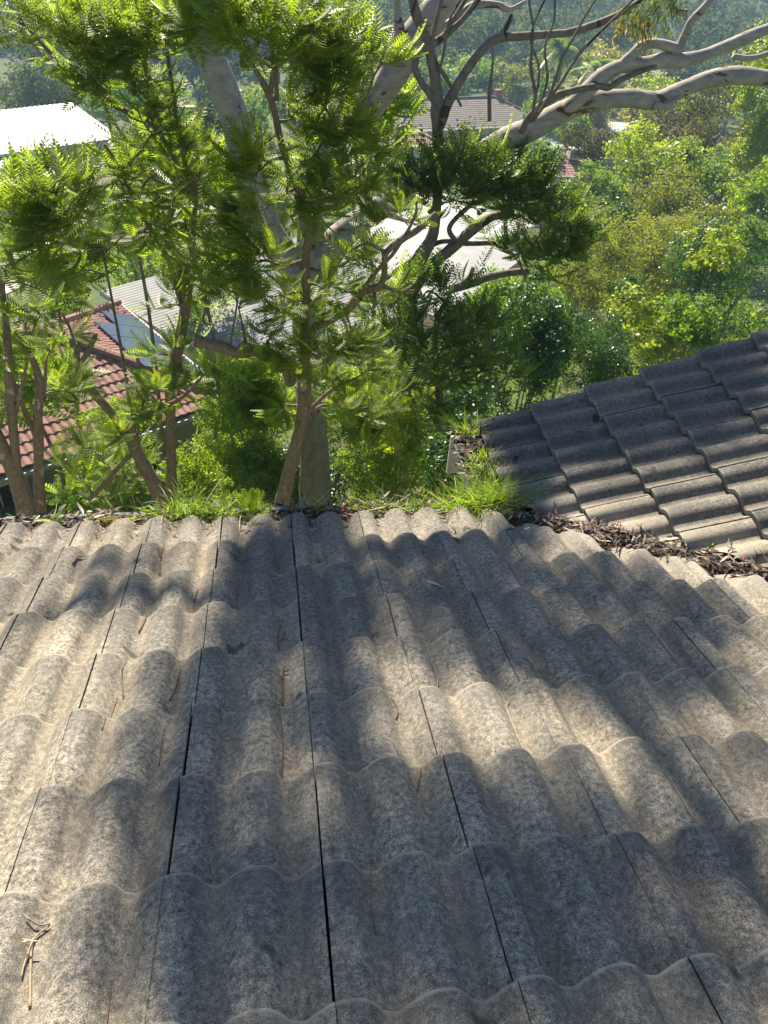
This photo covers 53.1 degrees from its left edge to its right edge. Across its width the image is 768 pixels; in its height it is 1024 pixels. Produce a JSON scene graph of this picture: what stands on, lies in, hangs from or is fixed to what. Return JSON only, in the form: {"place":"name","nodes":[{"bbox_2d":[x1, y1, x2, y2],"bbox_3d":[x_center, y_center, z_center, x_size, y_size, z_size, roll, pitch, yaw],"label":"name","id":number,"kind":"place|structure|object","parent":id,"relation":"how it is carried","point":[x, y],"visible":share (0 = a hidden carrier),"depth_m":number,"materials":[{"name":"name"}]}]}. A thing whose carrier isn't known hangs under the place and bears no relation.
{"place":"outdoors","nodes":[
{"label":"outdoors","id":0,"kind":"place"},
{"bbox_2d":[0,0,767,515],"bbox_3d":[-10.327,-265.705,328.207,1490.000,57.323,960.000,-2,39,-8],"label":"ground","id":1,"kind":"structure","parent":0,"point":[94,294],"depth_m":102.10,"materials":[{"name":"green plant"}]},
{"bbox_2d":[0,33,90,108],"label":"green tree","id":2,"kind":"object","parent":1,"relation":"on","point":[38,86],"visible":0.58,"depth_m":78.88,"materials":[{"name":"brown plant"}]},
{"bbox_2d":[0,133,91,510],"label":"jacaranda tree","id":3,"kind":"object","parent":1,"relation":"on","point":[11,151],"visible":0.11,"depth_m":12.67,"materials":[{"name":"green plant"}]},
{"bbox_2d":[0,318,110,514],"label":"jacaranda tree","id":4,"kind":"object","parent":1,"relation":"on","point":[28,395],"visible":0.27,"depth_m":10.26,"materials":[{"name":"green plant"}]},
{"bbox_2d":[0,134,115,515],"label":"multi stemmed tree","id":5,"kind":"object","parent":1,"relation":"on","point":[35,213],"visible":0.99,"depth_m":5.92,"materials":[{"name":"green plant"}]},
{"bbox_2d":[0,222,116,324],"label":"green tree","id":6,"kind":"object","parent":1,"relation":"on","point":[37,278],"visible":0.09,"depth_m":23.02,"materials":[{"name":"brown plant"}]},
{"bbox_2d":[0,102,118,195],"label":"white roofed house","id":7,"kind":"structure","parent":1,"relation":"on","point":[24,125],"depth_m":64.45,"materials":[{"name":"clear metal"}]},
{"bbox_2d":[48,471,107,513],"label":"leafy shrub","id":8,"kind":"object","parent":1,"relation":"on","point":[72,494],"visible":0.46,"depth_m":10.76,"materials":[{"name":"green plant"}]},
{"bbox_2d":[23,0,165,493],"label":"jacaranda tree","id":9,"kind":"object","parent":1,"relation":"on","point":[145,294],"visible":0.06,"depth_m":13.24,"materials":[{"name":"brown plant"}]},
{"bbox_2d":[7,185,197,498],"bbox_3d":[-4.748,-2.558,13.978,2.905,7.332,2.703,-11,41,-19],"label":"jacaranda tree","id":10,"kind":"object","parent":1,"relation":"on","point":[96,256],"visible":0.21,"depth_m":12.62,"materials":[{"name":"green plant"}]},
{"bbox_2d":[45,411,165,513],"bbox_3d":[-4.950,-0.494,13.723,2.164,2.973,1.498,11,39,8],"label":"leafy shrub","id":11,"kind":"object","parent":1,"relation":"on","point":[69,480],"visible":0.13,"depth_m":13.54,"materials":[{"name":"green plant"}]},
{"bbox_2d":[0,299,221,506],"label":"red tiled house","id":12,"kind":"structure","parent":1,"relation":"on","point":[105,351],"depth_m":19.45,"materials":[{"name":"tile"}]},
{"bbox_2d":[0,478,27,506],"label":"window","id":13,"kind":"structure","parent":12,"relation":"in","point":[5,491],"depth_m":17.92,"materials":[{"name":"black glass"}]},
{"bbox_2d":[110,436,162,482],"bbox_3d":[-6.375,-1.325,19.739,1.320,1.220,0.050,-25,47,-32],"label":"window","id":14,"kind":"structure","parent":12,"relation":"in","point":[154,465],"depth_m":20.02,"materials":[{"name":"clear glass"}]},
{"bbox_2d":[49,152,172,287],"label":"green tree","id":15,"kind":"object","parent":1,"relation":"on","point":[133,267],"visible":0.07,"depth_m":38.81,"materials":[{"name":"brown plant"}]},
{"bbox_2d":[31,309,201,510],"bbox_3d":[-3.001,-0.079,8.942,1.564,4.873,1.343,29,45,28],"label":"forked tree","id":16,"kind":"object","parent":1,"relation":"on","point":[130,441],"visible":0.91,"depth_m":8.22,"materials":[{"name":"green plant"}]},
{"bbox_2d":[72,394,163,511],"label":"leafy shrub","id":17,"kind":"object","parent":1,"relation":"on","point":[80,421],"visible":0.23,"depth_m":14.16,"materials":[{"name":"green plant"}]},
{"bbox_2d":[0,0,238,506],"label":"tall jacaranda tree","id":18,"kind":"object","parent":1,"relation":"on","point":[120,32],"visible":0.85,"depth_m":6.74,"materials":[{"name":"green plant"}]},
{"bbox_2d":[105,478,152,512],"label":"leafy shrub","id":19,"kind":"object","parent":1,"relation":"on","point":[143,496],"visible":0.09,"depth_m":12.11,"materials":[{"name":"green plant"}]},
{"bbox_2d":[68,59,195,158],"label":"green tree","id":20,"kind":"object","parent":1,"relation":"on","point":[124,92],"visible":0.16,"depth_m":78.53,"materials":[{"name":"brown plant"}]},
{"bbox_2d":[76,104,237,500],"bbox_3d":[-3.398,-2.770,13.438,2.296,8.007,2.203,28,44,26],"label":"jacaranda tree","id":21,"kind":"object","parent":1,"relation":"on","point":[211,182],"visible":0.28,"depth_m":11.30,"materials":[{"name":"green plant"}]},
{"bbox_2d":[156,437,233,507],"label":"leafy shrub","id":22,"kind":"object","parent":1,"relation":"on","point":[202,469],"visible":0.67,"depth_m":9.69,"materials":[{"name":"green plant"}]},
{"bbox_2d":[143,226,248,331],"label":"green tree","id":23,"kind":"object","parent":1,"relation":"on","point":[196,310],"visible":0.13,"depth_m":26.55,"materials":[{"name":"green leaf"},{"name":"rough brown bark"}]},
{"bbox_2d":[184,83,227,159],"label":"valley tree","id":24,"kind":"object","parent":1,"relation":"on","point":[210,109],"visible":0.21,"depth_m":55.49,"materials":[{"name":"green plant"}]},
{"bbox_2d":[193,241,267,493],"bbox_3d":[-2.822,-2.215,14.667,1.316,6.167,1.284,-9,41,-16],"label":"jacaranda tree","id":25,"kind":"object","parent":1,"relation":"on","point":[237,298],"visible":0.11,"depth_m":13.17,"materials":[{"name":"green plant"}]},
{"bbox_2d":[182,72,288,169],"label":"green tree","id":26,"kind":"object","parent":1,"relation":"on","point":[258,108],"visible":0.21,"depth_m":68.58,"materials":[{"name":"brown plant"}]},
{"bbox_2d":[200,435,272,508],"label":"leafy shrub","id":27,"kind":"object","parent":1,"relation":"on","point":[222,453],"visible":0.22,"depth_m":13.01,"materials":[{"name":"green plant"}]},
{"bbox_2d":[180,331,295,505],"bbox_3d":[-2.413,-0.946,13.070,1.920,4.248,1.558,-2,39,-8],"label":"jacaranda tree","id":28,"kind":"object","parent":1,"relation":"on","point":[234,405],"visible":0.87,"depth_m":12.12,"materials":[{"name":"green plant"}]},
{"bbox_2d":[191,396,292,497],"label":"leafy shrub","id":29,"kind":"object","parent":1,"relation":"on","point":[207,434],"visible":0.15,"depth_m":16.23,"materials":[{"name":"green plant"}]},
{"bbox_2d":[207,153,303,244],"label":"green tree","id":30,"kind":"object","parent":1,"relation":"on","point":[278,205],"visible":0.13,"depth_m":46.98,"materials":[{"name":"brown plant"}]},
{"bbox_2d":[220,430,301,508],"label":"leafy shrub","id":31,"kind":"object","parent":1,"relation":"on","point":[245,465],"visible":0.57,"depth_m":11.60,"materials":[{"name":"green plant"}]},
{"bbox_2d":[99,237,434,400],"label":"white roofed house","id":32,"kind":"structure","parent":1,"relation":"on","point":[129,295],"depth_m":27.87,"materials":[{"name":"clear metal"}]},
{"bbox_2d":[271,73,319,181],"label":"valley tree","id":33,"kind":"object","parent":1,"relation":"on","point":[283,107],"visible":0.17,"depth_m":62.52,"materials":[{"name":"green plant"}]},
{"bbox_2d":[179,0,442,506],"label":"jacaranda tree","id":34,"kind":"object","parent":1,"relation":"on","point":[307,40],"visible":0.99,"depth_m":6.64,"materials":[{"name":"green plant"}]},
{"bbox_2d":[249,432,375,505],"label":"leafy shrub","id":35,"kind":"object","parent":1,"relation":"on","point":[282,450],"visible":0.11,"depth_m":16.88,"materials":[{"name":"green plant"}]},
{"bbox_2d":[304,124,385,221],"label":"green tree","id":36,"kind":"object","parent":1,"relation":"on","point":[345,211],"visible":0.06,"depth_m":58.07,"materials":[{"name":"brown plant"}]},
{"bbox_2d":[326,348,412,492],"bbox_3d":[-0.344,-2.210,19.067,2.894,4.289,2.936,-2,39,-8],"label":"leafy shrub","id":37,"kind":"object","parent":1,"relation":"on","point":[385,351],"visible":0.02,"depth_m":18.25,"materials":[{"name":"green plant"}]},
{"bbox_2d":[310,62,430,499],"bbox_3d":[-0.427,-3.438,14.231,2.049,8.915,1.857,-2,39,-8],"label":"jacaranda tree","id":38,"kind":"object","parent":1,"relation":"on","point":[398,105],"visible":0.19,"depth_m":11.71,"materials":[{"name":"green plant"}]},
{"bbox_2d":[329,441,416,503],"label":"leafy shrub","id":39,"kind":"object","parent":1,"relation":"on","point":[360,471],"visible":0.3,"depth_m":14.81,"materials":[{"name":"green plant"}]},
{"bbox_2d":[325,357,422,503],"bbox_3d":[-0.423,-1.165,14.579,2.590,3.961,1.826,-13,42,-20],"label":"leafy shrub","id":40,"kind":"object","parent":1,"relation":"on","point":[356,429],"visible":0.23,"depth_m":13.76,"materials":[{"name":"green plant"}]},
{"bbox_2d":[0,329,767,1023],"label":"tiled house","id":41,"kind":"structure","parent":1,"relation":"on","point":[208,867],"depth_m":1.88,"materials":[{"name":"tile"}]},
{"bbox_2d":[21,916,49,1007],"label":"twig","id":42,"kind":"object","parent":41,"relation":"on","point":[30,949],"visible":0.98,"depth_m":1.32,"materials":[{"name":"brown wood"}]},
{"bbox_2d":[1,430,767,581],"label":"leaf mould","id":43,"kind":"object","parent":41,"relation":"on","point":[709,569],"visible":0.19,"depth_m":3.38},
{"bbox_2d":[232,488,273,514],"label":"grass tuft","id":44,"kind":"object","parent":43,"relation":"on","point":[248,502],"visible":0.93,"depth_m":3.47,"materials":[{"name":"green plant"}]},
{"bbox_2d":[72,472,515,531],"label":"dead grass","id":45,"kind":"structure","parent":43,"relation":"on","point":[262,514],"depth_m":3.47,"materials":[{"name":"plant"}]},
{"bbox_2d":[87,435,555,533],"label":"gutter grass","id":46,"kind":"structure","parent":43,"relation":"on","point":[176,510],"depth_m":3.57,"materials":[{"name":"green plant"}]},
{"bbox_2d":[437,408,507,446],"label":"grass tuft","id":47,"kind":"object","parent":43,"relation":"on","point":[467,427],"visible":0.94,"depth_m":4.07,"materials":[{"name":"green plant"}]},
{"bbox_2d":[0,0,767,113],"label":"forest","id":48,"kind":"object","parent":1,"relation":"on","point":[470,33],"visible":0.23,"depth_m":122.94,"materials":[{"name":"green plant"}]},
{"bbox_2d":[356,431,424,503],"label":"leafy shrub","id":49,"kind":"object","parent":1,"relation":"on","point":[378,460],"visible":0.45,"depth_m":10.96,"materials":[{"name":"green plant"}]},
{"bbox_2d":[368,124,444,187],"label":"tiled house","id":50,"kind":"structure","parent":1,"relation":"on","point":[414,151],"depth_m":74.37,"materials":[{"name":"tile"}]},
{"bbox_2d":[376,392,449,502],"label":"leafy shrub","id":51,"kind":"object","parent":1,"relation":"on","point":[404,436],"visible":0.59,"depth_m":10.18,"materials":[{"name":"green plant"}]},
{"bbox_2d":[345,218,520,347],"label":"white roofed house","id":52,"kind":"structure","parent":1,"relation":"on","point":[462,255],"depth_m":38.72,"materials":[{"name":"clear metal"}]},
{"bbox_2d":[408,384,457,500],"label":"leafy shrub","id":53,"kind":"object","parent":1,"relation":"on","point":[423,485],"visible":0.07,"depth_m":14.26,"materials":[{"name":"green plant"}]},
{"bbox_2d":[365,89,526,166],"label":"tiled house","id":54,"kind":"structure","parent":1,"relation":"on","point":[502,110],"depth_m":83.88,"materials":[{"name":"grey tile"}]},
{"bbox_2d":[345,243,547,499],"bbox_3d":[0.746,-0.974,11.227,2.757,5.986,1.714,-2,39,-8],"label":"ferny tree","id":55,"kind":"object","parent":1,"relation":"on","point":[419,349],"visible":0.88,"depth_m":9.92,"materials":[{"name":"green plant"}]},
{"bbox_2d":[418,403,476,500],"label":"glossy shrub","id":56,"kind":"object","parent":1,"relation":"on","point":[438,463],"visible":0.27,"depth_m":8.09,"materials":[{"name":"green plant"}]},
{"bbox_2d":[419,50,498,96],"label":"green tree","id":57,"kind":"object","parent":1,"relation":"on","point":[484,68],"visible":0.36,"depth_m":104.63,"materials":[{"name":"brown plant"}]},
{"bbox_2d":[390,193,534,281],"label":"white roofed house","id":58,"kind":"structure","parent":1,"relation":"on","point":[457,228],"depth_m":43.22,"materials":[{"name":"clear metal"}]},
{"bbox_2d":[421,373,517,498],"bbox_3d":[1.351,-0.572,14.037,2.161,3.932,1.791,-12,42,-20],"label":"leafy shrub","id":59,"kind":"object","parent":1,"relation":"on","point":[490,405],"visible":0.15,"depth_m":13.19,"materials":[{"name":"green plant"}]},
{"bbox_2d":[186,0,767,505],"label":"gum tree","id":60,"kind":"object","parent":1,"relation":"on","point":[594,92],"visible":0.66,"depth_m":9.96,"materials":[{"name":"grey plant"}]},
{"bbox_2d":[448,262,558,492],"bbox_3d":[2.240,-2.321,16.701,2.004,5.775,2.463,-2,39,-8],"label":"hedge shrub","id":61,"kind":"object","parent":1,"relation":"on","point":[505,284],"visible":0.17,"depth_m":15.44,"materials":[{"name":"green plant"}]},
{"bbox_2d":[378,0,645,502],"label":"dark stemmed tree","id":62,"kind":"object","parent":1,"relation":"on","point":[532,182],"visible":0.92,"depth_m":10.09,"materials":[{"name":"green plant"}]},
{"bbox_2d":[492,52,554,108],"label":"green tree","id":63,"kind":"object","parent":1,"relation":"on","point":[514,94],"visible":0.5,"depth_m":101.19,"materials":[{"name":"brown plant"}]},
{"bbox_2d":[504,260,565,411],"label":"green tree","id":64,"kind":"object","parent":1,"relation":"on","point":[535,274],"visible":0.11,"depth_m":23.47,"materials":[{"name":"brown plant"}]},
{"bbox_2d":[478,272,593,413],"bbox_3d":[2.399,-1.285,14.523,1.965,6.448,2.081,-2,39,-8],"label":"hedge shrub","id":65,"kind":"object","parent":1,"relation":"on","point":[551,337],"visible":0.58,"depth_m":12.73,"materials":[{"name":"green plant"}]},
{"bbox_2d":[515,139,564,171],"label":"garden shrub","id":66,"kind":"object","parent":1,"relation":"on","point":[535,143],"visible":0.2,"depth_m":63.22,"materials":[{"name":"green plant"}]},
{"bbox_2d":[516,72,567,135],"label":"green tree","id":67,"kind":"object","parent":1,"relation":"on","point":[529,105],"visible":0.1,"depth_m":77.37,"materials":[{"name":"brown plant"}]},
{"bbox_2d":[528,58,555,109],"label":"valley tree","id":68,"kind":"object","parent":1,"relation":"on","point":[542,73],"visible":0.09,"depth_m":92.94,"materials":[{"name":"green plant"}]},
{"bbox_2d":[516,283,569,409],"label":"hedge shrub","id":69,"kind":"object","parent":1,"relation":"on","point":[554,387],"visible":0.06,"depth_m":17.57,"materials":[{"name":"green plant"}]},
{"bbox_2d":[518,154,597,227],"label":"tiled house","id":70,"kind":"structure","parent":1,"relation":"on","point":[568,170],"depth_m":63.01,"materials":[{"name":"tile"}]},
{"bbox_2d":[538,38,581,134],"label":"palm tree","id":71,"kind":"object","parent":1,"relation":"on","point":[558,50],"visible":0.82,"depth_m":78.65,"materials":[{"name":"green plant"}]},
{"bbox_2d":[547,113,593,154],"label":"green tree","id":72,"kind":"object","parent":1,"relation":"on","point":[583,120],"visible":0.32,"depth_m":69.67,"materials":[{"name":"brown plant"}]},
{"bbox_2d":[515,249,630,400],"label":"loose tree","id":73,"kind":"object","parent":1,"relation":"on","point":[590,295],"visible":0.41,"depth_m":21.49,"materials":[{"name":"green plant"}]},
{"bbox_2d":[557,119,619,214],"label":"garden shrub","id":74,"kind":"object","parent":1,"relation":"on","point":[592,148],"visible":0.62,"depth_m":59.98,"materials":[{"name":"green plant"}]},
{"bbox_2d":[562,56,623,143],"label":"palm tree","id":75,"kind":"object","parent":1,"relation":"on","point":[596,61],"visible":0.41,"depth_m":76.70,"materials":[{"name":"green plant"}]},
{"bbox_2d":[561,38,629,138],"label":"pale tree","id":76,"kind":"object","parent":1,"relation":"on","point":[596,116],"visible":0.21,"depth_m":84.36,"materials":[{"name":"green plant"}]},
{"bbox_2d":[557,158,636,302],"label":"garden shrub","id":77,"kind":"object","parent":1,"relation":"on","point":[605,178],"visible":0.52,"depth_m":40.08,"materials":[{"name":"green plant"}]},
{"bbox_2d":[551,307,649,393],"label":"hedge shrub","id":78,"kind":"object","parent":1,"relation":"on","point":[600,350],"visible":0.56,"depth_m":13.71,"materials":[{"name":"green plant"}]},
{"bbox_2d":[586,121,632,172],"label":"grey roofed shed","id":79,"kind":"structure","parent":1,"relation":"on","point":[620,127],"depth_m":87.93,"materials":[{"name":"white metal"}]},
{"bbox_2d":[578,193,649,353],"bbox_3d":[8.966,-9.506,32.500,2.496,7.190,2.535,33,47,30],"label":"dark shrub","id":80,"kind":"object","parent":1,"relation":"on","point":[619,207],"visible":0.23,"depth_m":30.72,"materials":[{"name":"green plant"}]},
{"bbox_2d":[584,272,649,382],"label":"dark shrub","id":81,"kind":"object","parent":1,"relation":"on","point":[623,282],"visible":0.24,"depth_m":20.83,"materials":[{"name":"green plant"}]},
{"bbox_2d":[555,196,718,375],"bbox_3d":[9.113,-8.017,30.049,6.906,8.028,5.113,12,39,9],"label":"loose tree","id":82,"kind":"object","parent":1,"relation":"on","point":[608,251],"visible":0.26,"depth_m":28.57,"materials":[{"name":"green plant"}]},
{"bbox_2d":[616,35,659,126],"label":"pale tree","id":83,"kind":"object","parent":1,"relation":"on","point":[632,113],"visible":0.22,"depth_m":91.77,"materials":[{"name":"green plant"}]},
{"bbox_2d":[613,172,670,318],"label":"bronze tree","id":84,"kind":"object","parent":1,"relation":"on","point":[644,182],"visible":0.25,"depth_m":38.34,"materials":[{"name":"green plant"}]},
{"bbox_2d":[591,114,708,276],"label":"yellow green tree","id":85,"kind":"object","parent":1,"relation":"on","point":[627,144],"visible":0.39,"depth_m":43.35,"materials":[{"name":"brown plant"}]},
{"bbox_2d":[604,282,718,378],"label":"round leaved shrub","id":86,"kind":"object","parent":1,"relation":"on","point":[655,340],"visible":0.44,"depth_m":16.80,"materials":[{"name":"green plant"}]},
{"bbox_2d":[613,162,716,334],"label":"loose tree","id":87,"kind":"object","parent":1,"relation":"on","point":[667,200],"visible":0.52,"depth_m":34.69,"materials":[{"name":"green plant"}]},
{"bbox_2d":[612,210,725,372],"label":"loose tree","id":88,"kind":"object","parent":1,"relation":"on","point":[648,270],"visible":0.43,"depth_m":24.83,"materials":[{"name":"green plant"}]},
{"bbox_2d":[629,71,720,201],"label":"yellow green tree","id":89,"kind":"object","parent":1,"relation":"on","point":[663,82],"visible":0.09,"depth_m":68.69,"materials":[{"name":"brown plant"}]},
{"bbox_2d":[611,69,742,238],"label":"bronze tree","id":90,"kind":"object","parent":1,"relation":"on","point":[709,109],"visible":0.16,"depth_m":53.51,"materials":[{"name":"green brown leaf"},{"name":"rough brown bark"}]},
{"bbox_2d":[648,290,725,360],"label":"round leaved shrub","id":91,"kind":"object","parent":1,"relation":"on","point":[687,331],"visible":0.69,"depth_m":15.91,"materials":[{"name":"green plant"}]},
{"bbox_2d":[630,200,767,355],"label":"garden shrub","id":92,"kind":"object","parent":1,"relation":"on","point":[717,214],"visible":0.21,"depth_m":30.03,"materials":[{"name":"green plant"}]},
{"bbox_2d":[662,222,747,358],"bbox_3d":[8.405,-4.457,21.989,1.819,7.570,1.975,-2,39,-8],"label":"light shrub","id":93,"kind":"object","parent":1,"relation":"on","point":[723,259],"visible":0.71,"depth_m":19.98,"materials":[{"name":"green plant"}]},
{"bbox_2d":[649,209,767,361],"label":"dark shrub","id":94,"kind":"object","parent":1,"relation":"on","point":[720,278],"visible":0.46,"depth_m":21.63,"materials":[{"name":"green plant"}]},
{"bbox_2d":[668,143,753,296],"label":"green tree","id":95,"kind":"object","parent":1,"relation":"on","point":[717,169],"visible":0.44,"depth_m":42.40,"materials":[{"name":"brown plant"}]},
{"bbox_2d":[675,112,766,223],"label":"bronze tree","id":96,"kind":"object","parent":1,"relation":"on","point":[702,132],"visible":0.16,"depth_m":49.90,"materials":[{"name":"green plant"}]},
{"bbox_2d":[695,18,767,305],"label":"green tree","id":97,"kind":"object","parent":1,"relation":"on","point":[754,141],"visible":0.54,"depth_m":38.95,"materials":[{"name":"green leaf"},{"name":"rough brown bark"}]},
{"bbox_2d":[706,288,767,342],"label":"valley tree","id":98,"kind":"object","parent":1,"relation":"on","point":[761,314],"visible":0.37,"depth_m":31.59,"materials":[{"name":"green plant"}]},
{"bbox_2d":[708,155,767,345],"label":"green tree","id":99,"kind":"object","parent":1,"relation":"on","point":[748,198],"visible":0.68,"depth_m":31.20,"materials":[{"name":"green leaf"},{"name":"rough brown bark"}]},
{"bbox_2d":[709,214,767,346],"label":"garden shrub","id":100,"kind":"object","parent":1,"relation":"on","point":[756,230],"visible":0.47,"depth_m":26.71,"materials":[{"name":"green plant"}]},
{"bbox_3d":[21.558,-12.434,37.800,2.200,8.639,0.320,-2,39,-8],"label":"power pole","id":101,"kind":"object","parent":1,"relation":"on","visible":0},
{"bbox_2d":[396,129,755,179],"bbox_3d":[9.826,-15.637,33.187,24.281,2.136,0.033,-2,39,-8],"label":"power line","id":102,"kind":"object","parent":101,"relation":"attached to","point":[621,170],"visible":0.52,"depth_m":33.89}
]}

